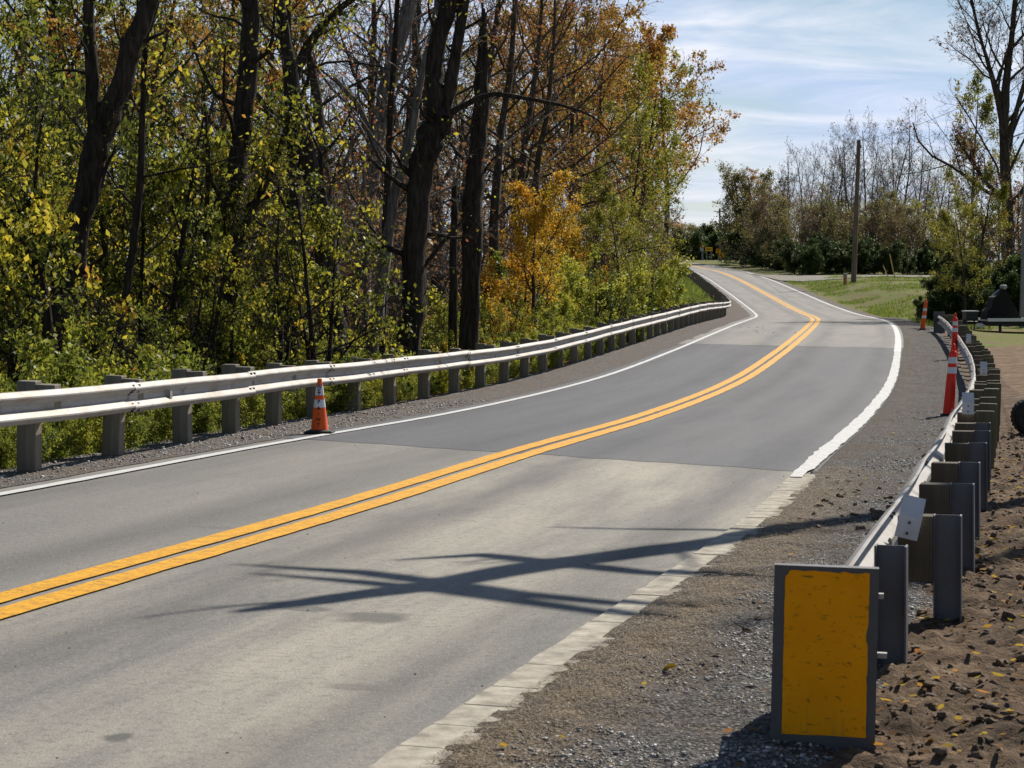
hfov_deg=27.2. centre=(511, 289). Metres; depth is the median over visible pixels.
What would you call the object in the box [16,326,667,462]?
verge weeds
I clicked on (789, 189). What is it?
bare tree
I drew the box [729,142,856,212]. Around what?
power line
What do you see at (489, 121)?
thin tree
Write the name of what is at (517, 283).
understory tree
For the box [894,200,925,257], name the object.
olive tree
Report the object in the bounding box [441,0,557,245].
thin tree
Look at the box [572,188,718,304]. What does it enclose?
thicket tree
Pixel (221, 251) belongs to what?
understory tree
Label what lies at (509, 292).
maple tree
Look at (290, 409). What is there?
shrub
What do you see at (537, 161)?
bare tree
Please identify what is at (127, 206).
understory tree
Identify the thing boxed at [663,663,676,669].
fallen leaf
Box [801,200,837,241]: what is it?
olive tree
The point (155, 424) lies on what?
shrub
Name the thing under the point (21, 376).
shrub
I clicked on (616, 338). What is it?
shrub
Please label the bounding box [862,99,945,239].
bare tree
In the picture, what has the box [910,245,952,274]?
dark bush
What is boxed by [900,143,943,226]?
bare tree
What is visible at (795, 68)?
sky
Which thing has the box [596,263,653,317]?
shrub
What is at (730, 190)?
olive tree
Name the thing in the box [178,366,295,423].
shrub
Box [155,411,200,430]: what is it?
shrub
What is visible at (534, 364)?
shrub
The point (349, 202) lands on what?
thicket tree
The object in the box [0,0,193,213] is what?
leafy tree
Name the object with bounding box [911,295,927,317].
dark bush
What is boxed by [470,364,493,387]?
shrub
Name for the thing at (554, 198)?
thicket tree
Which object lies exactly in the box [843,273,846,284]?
utility pedestal
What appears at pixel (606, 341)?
shrub
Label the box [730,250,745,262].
dark bush
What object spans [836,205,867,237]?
olive tree
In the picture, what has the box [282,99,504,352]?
thicket tree
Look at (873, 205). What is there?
olive tree
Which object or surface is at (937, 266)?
dark bush
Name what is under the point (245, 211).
understory tree
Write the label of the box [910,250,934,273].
dark bush
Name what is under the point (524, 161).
bare tree
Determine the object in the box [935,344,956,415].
channelizer tube
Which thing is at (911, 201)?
thicket tree
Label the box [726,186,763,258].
thicket tree
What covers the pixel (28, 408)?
guardrail
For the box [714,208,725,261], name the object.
utility pole
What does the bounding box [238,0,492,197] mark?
bare tree
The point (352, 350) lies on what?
shrub
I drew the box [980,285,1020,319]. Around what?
covered load
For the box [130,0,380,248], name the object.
leafy tree
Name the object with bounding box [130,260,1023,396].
terrain
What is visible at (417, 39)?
bare tree
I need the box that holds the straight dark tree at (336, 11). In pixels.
[186,0,429,363]
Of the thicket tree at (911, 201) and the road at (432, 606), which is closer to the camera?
the road at (432, 606)
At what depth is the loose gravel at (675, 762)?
9.09 m
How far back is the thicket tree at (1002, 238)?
103.88 m
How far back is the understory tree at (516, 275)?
80.73 m
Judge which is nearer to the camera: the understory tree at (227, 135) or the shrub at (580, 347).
the understory tree at (227, 135)
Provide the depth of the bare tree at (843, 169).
278.49 m
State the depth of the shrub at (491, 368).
46.32 m
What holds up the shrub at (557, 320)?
on the terrain at (1005, 347)
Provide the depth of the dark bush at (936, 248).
235.08 m
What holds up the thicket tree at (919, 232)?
on the terrain at (1005, 347)
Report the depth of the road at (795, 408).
34.00 m
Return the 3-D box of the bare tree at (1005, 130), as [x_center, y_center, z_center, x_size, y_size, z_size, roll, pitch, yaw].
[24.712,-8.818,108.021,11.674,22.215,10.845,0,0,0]
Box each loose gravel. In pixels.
[0,399,487,485]
[485,410,947,767]
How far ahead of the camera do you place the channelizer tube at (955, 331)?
57.54 m
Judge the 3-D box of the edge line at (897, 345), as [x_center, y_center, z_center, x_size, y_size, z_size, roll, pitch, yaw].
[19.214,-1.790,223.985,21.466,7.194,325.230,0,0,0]
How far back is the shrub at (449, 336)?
46.05 m
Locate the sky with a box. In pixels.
[0,0,1023,259]
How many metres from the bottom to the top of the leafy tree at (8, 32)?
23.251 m
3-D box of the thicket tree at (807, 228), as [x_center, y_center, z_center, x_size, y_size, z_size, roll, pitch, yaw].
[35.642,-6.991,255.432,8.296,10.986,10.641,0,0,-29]
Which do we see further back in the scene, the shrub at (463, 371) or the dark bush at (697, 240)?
the dark bush at (697, 240)
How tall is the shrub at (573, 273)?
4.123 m
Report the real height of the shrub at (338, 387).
1.457 m
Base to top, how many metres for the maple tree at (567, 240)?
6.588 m
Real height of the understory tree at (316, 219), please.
4.684 m
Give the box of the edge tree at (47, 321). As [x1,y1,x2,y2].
[0,170,135,375]
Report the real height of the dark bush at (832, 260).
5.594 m
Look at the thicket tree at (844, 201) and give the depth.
277.87 m
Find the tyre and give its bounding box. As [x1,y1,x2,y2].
[1010,399,1023,433]
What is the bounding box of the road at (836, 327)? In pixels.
[651,261,903,347]
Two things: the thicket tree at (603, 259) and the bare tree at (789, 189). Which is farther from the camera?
the bare tree at (789, 189)
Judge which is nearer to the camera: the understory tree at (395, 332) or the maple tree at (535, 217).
the understory tree at (395, 332)
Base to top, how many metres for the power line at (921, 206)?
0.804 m
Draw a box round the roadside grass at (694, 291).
[649,265,714,304]
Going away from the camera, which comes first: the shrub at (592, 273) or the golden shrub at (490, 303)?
the golden shrub at (490, 303)
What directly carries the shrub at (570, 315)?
on the terrain at (1005, 347)
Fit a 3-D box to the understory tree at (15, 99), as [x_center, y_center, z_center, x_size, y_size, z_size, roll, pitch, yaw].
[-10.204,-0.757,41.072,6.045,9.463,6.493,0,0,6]
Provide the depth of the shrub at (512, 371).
47.97 m
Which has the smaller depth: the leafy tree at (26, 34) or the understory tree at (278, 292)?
the understory tree at (278, 292)
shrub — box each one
[0,316,129,392]
[0,325,216,438]
[0,359,67,392]
[0,426,16,461]
[0,426,61,468]
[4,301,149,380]
[5,379,104,454]
[8,389,64,462]
[11,420,76,458]
[43,416,101,456]
[48,411,149,453]
[91,407,171,435]
[91,408,173,444]
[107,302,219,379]
[126,404,197,442]
[145,363,247,429]
[147,407,172,439]
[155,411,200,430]
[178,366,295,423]
[192,400,221,432]
[192,402,221,433]
[208,393,264,427]
[234,348,263,369]
[244,394,265,421]
[250,398,264,423]
[252,330,361,369]
[255,391,287,423]
[277,314,391,359]
[282,351,374,413]
[282,398,303,419]
[283,393,305,418]
[284,386,335,413]
[285,390,330,412]
[296,384,341,411]
[299,391,344,412]
[304,340,361,383]
[317,348,406,404]
[346,329,364,353]
[361,378,399,402]
[361,389,382,406]
[362,385,374,407]
[369,350,416,389]
[369,381,415,400]
[388,290,460,334]
[396,374,439,398]
[396,377,413,401]
[396,377,417,399]
[399,349,468,395]
[400,285,496,350]
[405,374,440,395]
[406,371,436,389]
[421,295,493,344]
[430,329,482,352]
[432,370,448,395]
[433,369,463,384]
[439,330,471,352]
[445,237,600,327]
[446,348,474,387]
[460,366,473,389]
[461,371,474,388]
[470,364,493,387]
[479,295,537,344]
[483,330,528,342]
[483,331,510,347]
[486,364,495,383]
[489,363,498,382]
[493,364,520,378]
[496,336,501,347]
[500,261,604,316]
[501,300,563,335]
[510,328,545,342]
[510,359,519,376]
[510,360,519,377]
[520,260,628,327]
[529,322,569,356]
[529,356,537,373]
[547,350,564,368]
[548,326,561,335]
[549,317,564,335]
[552,247,653,330]
[558,257,612,302]
[560,312,603,329]
[562,314,581,332]
[563,318,618,347]
[563,348,582,363]
[565,345,584,359]
[566,322,611,344]
[579,320,618,342]
[592,341,606,354]
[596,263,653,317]
[604,337,607,351]
[611,315,646,343]
[615,252,697,327]
[620,252,650,278]
[629,259,678,325]
[644,266,678,325]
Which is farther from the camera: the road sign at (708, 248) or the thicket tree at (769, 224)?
the road sign at (708, 248)
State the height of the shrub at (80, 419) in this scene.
1.238 m
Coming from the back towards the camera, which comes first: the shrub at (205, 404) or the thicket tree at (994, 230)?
the thicket tree at (994, 230)
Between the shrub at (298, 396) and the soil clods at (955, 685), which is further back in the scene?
the shrub at (298, 396)
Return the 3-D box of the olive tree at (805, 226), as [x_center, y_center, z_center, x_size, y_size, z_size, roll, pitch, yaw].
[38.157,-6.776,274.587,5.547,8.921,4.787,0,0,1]
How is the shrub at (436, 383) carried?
on the terrain at (1005, 347)
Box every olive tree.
[667,223,685,260]
[679,221,691,260]
[685,222,700,257]
[710,159,757,259]
[716,178,769,264]
[731,166,796,266]
[758,188,798,259]
[791,205,819,257]
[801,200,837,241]
[825,198,849,234]
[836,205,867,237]
[859,194,890,244]
[870,188,909,245]
[883,204,913,255]
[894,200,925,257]
[930,217,944,243]
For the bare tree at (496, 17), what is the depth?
99.72 m
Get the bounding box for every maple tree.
[480,167,588,326]
[486,227,579,322]
[529,193,613,294]
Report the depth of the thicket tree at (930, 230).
255.71 m
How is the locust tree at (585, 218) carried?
on the terrain at (1005, 347)
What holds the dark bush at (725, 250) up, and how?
on the terrain at (1005, 347)
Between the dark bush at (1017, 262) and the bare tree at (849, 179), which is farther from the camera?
the bare tree at (849, 179)
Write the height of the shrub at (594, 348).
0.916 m
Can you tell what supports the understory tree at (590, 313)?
on the terrain at (1005, 347)
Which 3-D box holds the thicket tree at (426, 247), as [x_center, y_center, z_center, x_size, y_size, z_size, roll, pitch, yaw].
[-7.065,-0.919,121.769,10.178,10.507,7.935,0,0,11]
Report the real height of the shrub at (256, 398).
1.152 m
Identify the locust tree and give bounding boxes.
[544,96,689,282]
[549,46,697,269]
[554,162,644,291]
[582,190,658,315]
[603,126,683,274]
[905,67,1023,263]
[929,195,994,324]
[945,165,1016,280]
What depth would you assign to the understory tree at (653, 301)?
90.62 m
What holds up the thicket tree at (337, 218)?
on the terrain at (1005, 347)
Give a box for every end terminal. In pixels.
[770,563,886,749]
[934,312,944,332]
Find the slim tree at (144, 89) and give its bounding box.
[6,0,308,370]
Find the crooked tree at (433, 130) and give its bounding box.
[342,0,632,355]
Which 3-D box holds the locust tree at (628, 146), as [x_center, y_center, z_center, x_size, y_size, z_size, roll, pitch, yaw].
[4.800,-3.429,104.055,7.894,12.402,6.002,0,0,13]
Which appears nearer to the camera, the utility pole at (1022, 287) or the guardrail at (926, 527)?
the guardrail at (926, 527)
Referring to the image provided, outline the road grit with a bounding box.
[3,435,783,757]
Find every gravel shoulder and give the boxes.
[0,264,750,487]
[436,317,967,767]
[713,265,878,316]
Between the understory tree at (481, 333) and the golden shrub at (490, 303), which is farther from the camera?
the golden shrub at (490, 303)
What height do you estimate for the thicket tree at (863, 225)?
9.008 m
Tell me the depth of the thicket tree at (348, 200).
56.41 m
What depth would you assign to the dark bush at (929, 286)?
108.73 m
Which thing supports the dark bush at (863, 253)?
on the terrain at (1005, 347)
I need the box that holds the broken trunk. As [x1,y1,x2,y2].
[444,0,507,350]
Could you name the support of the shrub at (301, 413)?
on the terrain at (1005, 347)
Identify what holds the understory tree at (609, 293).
on the terrain at (1005, 347)
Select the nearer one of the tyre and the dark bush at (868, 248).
the tyre
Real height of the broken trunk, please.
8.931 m
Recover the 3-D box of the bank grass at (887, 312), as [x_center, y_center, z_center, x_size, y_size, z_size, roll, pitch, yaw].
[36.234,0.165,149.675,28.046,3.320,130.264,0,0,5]
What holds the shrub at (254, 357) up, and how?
on the terrain at (1005, 347)
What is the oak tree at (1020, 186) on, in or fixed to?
on the terrain at (1005, 347)
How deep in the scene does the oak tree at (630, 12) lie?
141.32 m
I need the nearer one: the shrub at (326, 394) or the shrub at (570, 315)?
the shrub at (326, 394)
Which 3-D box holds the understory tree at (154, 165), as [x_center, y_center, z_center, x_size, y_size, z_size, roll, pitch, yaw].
[-6.446,-0.239,37.677,5.735,7.189,4.159,0,0,32]
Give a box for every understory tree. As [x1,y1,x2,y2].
[0,10,123,371]
[0,16,149,383]
[0,42,211,363]
[0,52,178,363]
[0,64,219,355]
[0,73,166,382]
[1,145,102,367]
[2,90,230,378]
[19,78,333,379]
[83,39,383,374]
[92,69,305,359]
[129,192,306,375]
[130,262,289,374]
[149,101,350,341]
[185,156,357,369]
[200,153,436,388]
[386,309,427,353]
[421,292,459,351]
[421,308,494,349]
[427,327,458,349]
[447,298,511,344]
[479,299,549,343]
[480,267,568,333]
[497,254,561,314]
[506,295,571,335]
[511,306,552,334]
[556,267,639,325]
[584,264,638,317]
[605,289,636,318]
[612,258,678,326]
[630,287,654,313]
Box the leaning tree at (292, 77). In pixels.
[181,0,388,363]
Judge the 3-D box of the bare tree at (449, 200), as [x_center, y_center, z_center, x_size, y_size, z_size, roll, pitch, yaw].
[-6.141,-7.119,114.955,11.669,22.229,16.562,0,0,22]
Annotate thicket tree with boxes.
[131,152,402,344]
[189,160,377,299]
[197,121,353,335]
[212,131,381,319]
[266,152,488,328]
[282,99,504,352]
[311,134,392,331]
[338,151,455,316]
[343,119,539,323]
[344,186,461,311]
[351,157,463,299]
[379,126,539,311]
[392,152,566,327]
[482,188,540,291]
[486,184,568,276]
[502,151,615,258]
[525,143,662,270]
[539,152,655,288]
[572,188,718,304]
[722,179,797,267]
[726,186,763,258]
[750,190,799,255]
[763,185,840,265]
[767,192,816,270]
[776,183,826,241]
[790,182,849,245]
[802,189,867,234]
[813,187,865,264]
[842,200,888,247]
[859,183,899,249]
[859,187,889,224]
[864,204,922,254]
[883,191,929,267]
[893,201,931,267]
[904,193,961,242]
[905,203,945,245]
[923,204,964,251]
[930,193,984,246]
[937,146,1022,275]
[937,148,1023,268]
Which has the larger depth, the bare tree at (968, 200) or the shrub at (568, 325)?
the bare tree at (968, 200)
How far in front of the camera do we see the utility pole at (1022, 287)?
92.99 m
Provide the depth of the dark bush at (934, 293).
103.44 m
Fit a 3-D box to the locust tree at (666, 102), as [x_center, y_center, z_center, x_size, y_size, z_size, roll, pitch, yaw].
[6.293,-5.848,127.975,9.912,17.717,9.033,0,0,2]
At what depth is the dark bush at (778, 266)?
269.37 m
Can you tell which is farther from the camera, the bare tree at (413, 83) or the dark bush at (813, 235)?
the dark bush at (813, 235)
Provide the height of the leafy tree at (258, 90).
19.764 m
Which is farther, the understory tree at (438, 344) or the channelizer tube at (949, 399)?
the understory tree at (438, 344)
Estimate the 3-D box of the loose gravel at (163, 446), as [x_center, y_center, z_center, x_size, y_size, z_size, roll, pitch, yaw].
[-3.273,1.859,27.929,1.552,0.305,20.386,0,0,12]
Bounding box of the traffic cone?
[304,378,334,433]
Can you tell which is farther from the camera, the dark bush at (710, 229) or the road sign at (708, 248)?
the dark bush at (710, 229)
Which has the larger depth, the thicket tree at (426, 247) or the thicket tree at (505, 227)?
the thicket tree at (505, 227)
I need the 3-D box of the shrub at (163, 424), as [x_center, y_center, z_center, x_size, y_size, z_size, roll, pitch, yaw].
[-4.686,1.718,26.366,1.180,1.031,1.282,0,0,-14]
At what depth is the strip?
10.21 m
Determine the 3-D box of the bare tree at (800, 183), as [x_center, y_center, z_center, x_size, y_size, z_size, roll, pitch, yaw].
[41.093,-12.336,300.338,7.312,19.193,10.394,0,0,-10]
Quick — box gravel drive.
[754,274,933,280]
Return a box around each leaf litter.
[499,430,910,766]
[871,458,1023,763]
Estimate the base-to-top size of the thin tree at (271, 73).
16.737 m
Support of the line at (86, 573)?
on the road at (836, 327)
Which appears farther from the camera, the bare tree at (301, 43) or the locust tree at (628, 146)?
the bare tree at (301, 43)
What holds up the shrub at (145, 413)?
on the terrain at (1005, 347)
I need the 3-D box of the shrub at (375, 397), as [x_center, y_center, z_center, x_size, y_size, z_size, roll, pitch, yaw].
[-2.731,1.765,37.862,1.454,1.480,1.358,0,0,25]
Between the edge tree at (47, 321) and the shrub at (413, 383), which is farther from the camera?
the shrub at (413, 383)
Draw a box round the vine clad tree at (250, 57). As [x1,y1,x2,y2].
[156,0,355,374]
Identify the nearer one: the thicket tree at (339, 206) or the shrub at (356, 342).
the shrub at (356, 342)
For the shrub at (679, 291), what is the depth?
98.44 m
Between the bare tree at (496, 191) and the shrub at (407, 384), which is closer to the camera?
the shrub at (407, 384)
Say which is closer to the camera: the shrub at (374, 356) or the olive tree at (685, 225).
the shrub at (374, 356)
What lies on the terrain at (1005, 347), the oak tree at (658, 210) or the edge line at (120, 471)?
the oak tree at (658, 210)
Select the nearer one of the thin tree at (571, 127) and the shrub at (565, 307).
the shrub at (565, 307)
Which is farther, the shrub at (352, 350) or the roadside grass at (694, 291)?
the roadside grass at (694, 291)
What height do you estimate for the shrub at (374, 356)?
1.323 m
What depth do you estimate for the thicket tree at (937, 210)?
280.01 m
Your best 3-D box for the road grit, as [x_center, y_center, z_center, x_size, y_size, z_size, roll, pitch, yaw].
[-0.580,1.859,19.806,6.097,0.302,24.668,0,0,14]
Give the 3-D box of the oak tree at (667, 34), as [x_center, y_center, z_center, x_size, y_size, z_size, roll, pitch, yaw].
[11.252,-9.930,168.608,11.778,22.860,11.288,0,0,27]
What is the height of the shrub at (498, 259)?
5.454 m
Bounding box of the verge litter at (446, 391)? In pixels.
[283,333,653,420]
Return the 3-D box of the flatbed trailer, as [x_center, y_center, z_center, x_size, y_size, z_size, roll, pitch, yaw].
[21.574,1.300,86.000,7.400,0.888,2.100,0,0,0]
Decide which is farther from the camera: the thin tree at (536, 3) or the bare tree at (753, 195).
the bare tree at (753, 195)
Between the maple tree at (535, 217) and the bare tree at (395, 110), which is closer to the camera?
the maple tree at (535, 217)
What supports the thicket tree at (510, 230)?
on the terrain at (1005, 347)
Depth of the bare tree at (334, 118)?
104.22 m
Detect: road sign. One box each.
[705,247,712,250]
[719,252,723,263]
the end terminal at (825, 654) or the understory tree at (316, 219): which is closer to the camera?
the end terminal at (825, 654)
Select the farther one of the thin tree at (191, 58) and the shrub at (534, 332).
the thin tree at (191, 58)
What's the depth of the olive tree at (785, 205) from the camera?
273.98 m
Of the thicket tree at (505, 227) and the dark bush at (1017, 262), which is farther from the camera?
the thicket tree at (505, 227)
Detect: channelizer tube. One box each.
[916,298,927,329]
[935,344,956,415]
[952,313,963,360]
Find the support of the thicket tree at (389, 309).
on the terrain at (1005, 347)
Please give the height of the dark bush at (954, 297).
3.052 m
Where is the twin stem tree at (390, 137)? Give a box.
[318,0,465,357]
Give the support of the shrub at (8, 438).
on the terrain at (1005, 347)
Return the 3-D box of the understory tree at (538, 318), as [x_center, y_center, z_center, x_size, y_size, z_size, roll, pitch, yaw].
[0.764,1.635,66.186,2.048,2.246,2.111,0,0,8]
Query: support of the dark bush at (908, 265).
on the terrain at (1005, 347)
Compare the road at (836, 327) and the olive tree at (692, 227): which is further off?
the olive tree at (692, 227)
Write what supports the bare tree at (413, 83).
on the terrain at (1005, 347)
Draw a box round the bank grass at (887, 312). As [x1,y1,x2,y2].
[786,275,1020,329]
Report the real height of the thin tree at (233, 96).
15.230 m
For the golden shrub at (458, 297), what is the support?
on the terrain at (1005, 347)
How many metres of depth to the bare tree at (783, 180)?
286.48 m
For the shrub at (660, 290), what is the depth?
97.22 m
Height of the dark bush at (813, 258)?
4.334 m
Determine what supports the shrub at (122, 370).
on the terrain at (1005, 347)
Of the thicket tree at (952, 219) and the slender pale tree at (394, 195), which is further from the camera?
the thicket tree at (952, 219)
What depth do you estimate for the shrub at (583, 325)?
63.50 m
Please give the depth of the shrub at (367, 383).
37.89 m
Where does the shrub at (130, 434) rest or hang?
on the terrain at (1005, 347)
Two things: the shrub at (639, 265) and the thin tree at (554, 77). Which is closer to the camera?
the shrub at (639, 265)
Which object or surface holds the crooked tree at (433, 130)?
on the terrain at (1005, 347)
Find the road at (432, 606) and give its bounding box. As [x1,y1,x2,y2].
[0,438,810,767]
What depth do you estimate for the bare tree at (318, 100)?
70.62 m
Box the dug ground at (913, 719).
[812,331,1023,767]
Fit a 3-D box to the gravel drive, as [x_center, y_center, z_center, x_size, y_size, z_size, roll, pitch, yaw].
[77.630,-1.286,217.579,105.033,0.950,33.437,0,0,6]
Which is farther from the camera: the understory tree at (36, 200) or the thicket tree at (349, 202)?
the thicket tree at (349, 202)
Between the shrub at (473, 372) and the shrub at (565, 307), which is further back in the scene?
the shrub at (565, 307)
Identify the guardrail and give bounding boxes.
[0,257,730,470]
[844,314,1000,664]
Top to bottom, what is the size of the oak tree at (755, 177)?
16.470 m
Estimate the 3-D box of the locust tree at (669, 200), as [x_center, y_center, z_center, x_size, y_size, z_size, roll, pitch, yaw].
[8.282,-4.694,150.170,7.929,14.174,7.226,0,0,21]
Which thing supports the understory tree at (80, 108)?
on the terrain at (1005, 347)
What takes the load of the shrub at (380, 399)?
on the terrain at (1005, 347)
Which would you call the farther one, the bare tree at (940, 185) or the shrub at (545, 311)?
the bare tree at (940, 185)
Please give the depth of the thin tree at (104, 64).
57.96 m
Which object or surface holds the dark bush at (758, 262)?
on the terrain at (1005, 347)
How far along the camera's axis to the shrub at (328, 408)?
33.95 m
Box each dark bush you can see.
[668,227,714,259]
[694,223,726,259]
[703,223,732,259]
[714,237,732,259]
[716,227,761,266]
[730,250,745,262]
[747,235,771,266]
[748,223,787,269]
[765,240,787,269]
[772,235,838,273]
[799,241,835,274]
[807,233,876,273]
[808,228,864,269]
[834,242,869,274]
[841,232,885,263]
[859,248,884,273]
[868,239,906,274]
[889,250,920,274]
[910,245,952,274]
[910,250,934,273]
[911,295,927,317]
[913,238,937,264]
[917,297,945,321]
[918,273,962,313]
[927,245,995,282]
[927,286,955,315]
[931,239,989,263]
[931,269,998,319]
[948,255,1020,319]
[961,283,993,317]
[993,239,1021,291]
[1011,254,1020,297]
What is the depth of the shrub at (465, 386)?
43.12 m
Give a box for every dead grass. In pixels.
[417,466,902,767]
[484,470,925,767]
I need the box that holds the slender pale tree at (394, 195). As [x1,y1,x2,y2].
[312,0,520,358]
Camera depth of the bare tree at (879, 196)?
261.42 m
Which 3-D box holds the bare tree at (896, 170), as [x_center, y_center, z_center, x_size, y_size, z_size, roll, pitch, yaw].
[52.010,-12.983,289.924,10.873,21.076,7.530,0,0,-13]
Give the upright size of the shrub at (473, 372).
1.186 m
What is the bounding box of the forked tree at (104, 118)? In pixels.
[1,0,183,370]
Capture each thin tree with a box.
[0,0,280,270]
[102,0,277,279]
[133,0,401,332]
[183,46,338,282]
[337,35,525,230]
[392,65,530,226]
[396,0,623,230]
[402,51,557,264]
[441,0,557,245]
[450,6,593,253]
[484,0,640,237]
[490,9,634,262]
[506,6,691,274]
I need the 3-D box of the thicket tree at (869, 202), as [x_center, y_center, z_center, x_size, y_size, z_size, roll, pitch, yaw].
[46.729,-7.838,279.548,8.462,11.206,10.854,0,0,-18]
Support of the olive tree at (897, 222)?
on the terrain at (1005, 347)
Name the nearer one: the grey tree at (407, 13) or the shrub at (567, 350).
the shrub at (567, 350)
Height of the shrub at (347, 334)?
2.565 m
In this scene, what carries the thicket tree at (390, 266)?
on the terrain at (1005, 347)
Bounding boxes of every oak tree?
[515,0,715,267]
[539,21,740,243]
[590,19,729,271]
[605,146,685,244]
[721,164,773,264]
[991,171,1023,256]
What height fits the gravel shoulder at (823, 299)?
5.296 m
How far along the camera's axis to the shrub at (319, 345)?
36.86 m
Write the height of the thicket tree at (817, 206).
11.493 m
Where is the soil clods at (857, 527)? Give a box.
[742,470,902,649]
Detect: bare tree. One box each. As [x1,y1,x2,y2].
[128,0,513,335]
[231,0,405,333]
[231,0,611,320]
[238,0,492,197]
[239,5,415,233]
[261,0,515,318]
[294,0,521,340]
[301,0,503,195]
[339,0,630,333]
[347,0,672,292]
[361,0,662,332]
[416,0,683,258]
[746,178,768,230]
[771,144,810,226]
[773,167,795,232]
[781,135,825,223]
[786,142,848,216]
[805,118,866,219]
[810,109,887,231]
[813,152,870,238]
[823,105,905,239]
[823,129,873,232]
[859,118,928,215]
[859,162,902,238]
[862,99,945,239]
[865,136,914,205]
[889,0,1023,262]
[895,128,940,263]
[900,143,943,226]
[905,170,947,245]
[911,151,962,233]
[918,151,968,228]
[949,148,995,242]
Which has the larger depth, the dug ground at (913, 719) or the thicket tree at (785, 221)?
the thicket tree at (785, 221)
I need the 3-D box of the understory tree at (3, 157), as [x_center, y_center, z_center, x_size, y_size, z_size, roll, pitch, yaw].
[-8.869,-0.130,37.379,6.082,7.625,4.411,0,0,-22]
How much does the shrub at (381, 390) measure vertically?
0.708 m
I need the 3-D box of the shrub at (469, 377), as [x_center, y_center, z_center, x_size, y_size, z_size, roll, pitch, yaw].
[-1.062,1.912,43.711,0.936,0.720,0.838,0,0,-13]
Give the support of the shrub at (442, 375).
on the terrain at (1005, 347)
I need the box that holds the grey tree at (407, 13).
[303,0,433,339]
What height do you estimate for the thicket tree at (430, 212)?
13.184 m
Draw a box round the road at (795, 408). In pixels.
[278,344,901,471]
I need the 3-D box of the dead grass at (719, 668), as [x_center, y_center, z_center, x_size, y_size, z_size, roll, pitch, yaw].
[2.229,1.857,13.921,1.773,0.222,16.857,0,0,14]
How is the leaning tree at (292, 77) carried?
on the terrain at (1005, 347)
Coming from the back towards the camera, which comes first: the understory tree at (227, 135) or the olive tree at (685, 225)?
the olive tree at (685, 225)
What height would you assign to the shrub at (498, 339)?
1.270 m
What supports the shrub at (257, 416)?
on the terrain at (1005, 347)
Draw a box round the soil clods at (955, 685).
[840,428,1023,767]
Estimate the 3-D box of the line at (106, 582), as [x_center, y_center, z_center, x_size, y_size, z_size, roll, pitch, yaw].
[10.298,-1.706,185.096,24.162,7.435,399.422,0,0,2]
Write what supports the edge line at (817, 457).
on the road at (795, 408)
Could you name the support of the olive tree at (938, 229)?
on the terrain at (1005, 347)
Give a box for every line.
[0,263,813,602]
[0,266,820,618]
[0,272,757,494]
[698,263,900,351]
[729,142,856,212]
[790,351,900,476]
[862,76,1021,139]
[867,186,1016,212]
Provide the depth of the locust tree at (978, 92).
117.32 m
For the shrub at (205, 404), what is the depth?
27.78 m
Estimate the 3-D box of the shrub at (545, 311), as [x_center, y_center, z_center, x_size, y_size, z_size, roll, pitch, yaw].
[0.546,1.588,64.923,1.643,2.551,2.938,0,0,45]
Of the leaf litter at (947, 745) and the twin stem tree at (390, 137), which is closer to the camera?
the leaf litter at (947, 745)
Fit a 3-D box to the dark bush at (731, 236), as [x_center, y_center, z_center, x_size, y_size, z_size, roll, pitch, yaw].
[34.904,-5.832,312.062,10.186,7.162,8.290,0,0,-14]
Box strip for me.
[368,474,815,767]
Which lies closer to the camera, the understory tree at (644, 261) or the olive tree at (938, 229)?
the understory tree at (644, 261)
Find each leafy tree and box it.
[0,0,110,273]
[0,0,190,362]
[0,0,193,205]
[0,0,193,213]
[0,0,235,184]
[6,0,239,343]
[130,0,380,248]
[173,2,283,277]
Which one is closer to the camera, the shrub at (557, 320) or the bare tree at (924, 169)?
the shrub at (557, 320)
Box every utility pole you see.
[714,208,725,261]
[851,139,861,282]
[1020,178,1023,327]
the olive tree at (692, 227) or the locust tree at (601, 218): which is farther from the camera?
the olive tree at (692, 227)
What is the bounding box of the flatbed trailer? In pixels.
[958,310,1023,332]
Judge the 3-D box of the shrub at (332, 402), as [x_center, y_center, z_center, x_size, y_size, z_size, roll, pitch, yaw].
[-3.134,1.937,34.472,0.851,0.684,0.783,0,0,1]
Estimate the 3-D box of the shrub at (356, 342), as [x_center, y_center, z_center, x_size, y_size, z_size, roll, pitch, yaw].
[-4.312,1.992,49.339,2.689,3.195,3.480,0,0,8]
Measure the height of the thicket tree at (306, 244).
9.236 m
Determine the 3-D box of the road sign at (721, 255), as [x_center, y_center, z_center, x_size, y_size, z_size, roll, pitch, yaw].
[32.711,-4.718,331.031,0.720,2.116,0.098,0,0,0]
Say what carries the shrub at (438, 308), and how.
on the terrain at (1005, 347)
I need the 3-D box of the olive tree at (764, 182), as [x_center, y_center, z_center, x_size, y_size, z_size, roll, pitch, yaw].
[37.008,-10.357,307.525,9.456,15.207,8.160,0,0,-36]
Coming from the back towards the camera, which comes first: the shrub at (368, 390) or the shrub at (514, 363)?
the shrub at (514, 363)
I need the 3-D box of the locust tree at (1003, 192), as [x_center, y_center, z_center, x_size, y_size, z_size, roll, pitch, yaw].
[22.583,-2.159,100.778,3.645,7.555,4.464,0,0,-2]
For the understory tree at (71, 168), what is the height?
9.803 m
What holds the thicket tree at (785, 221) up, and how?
on the terrain at (1005, 347)
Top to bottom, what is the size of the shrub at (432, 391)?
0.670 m
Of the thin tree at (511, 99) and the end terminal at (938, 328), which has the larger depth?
the thin tree at (511, 99)
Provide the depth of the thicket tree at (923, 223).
261.59 m

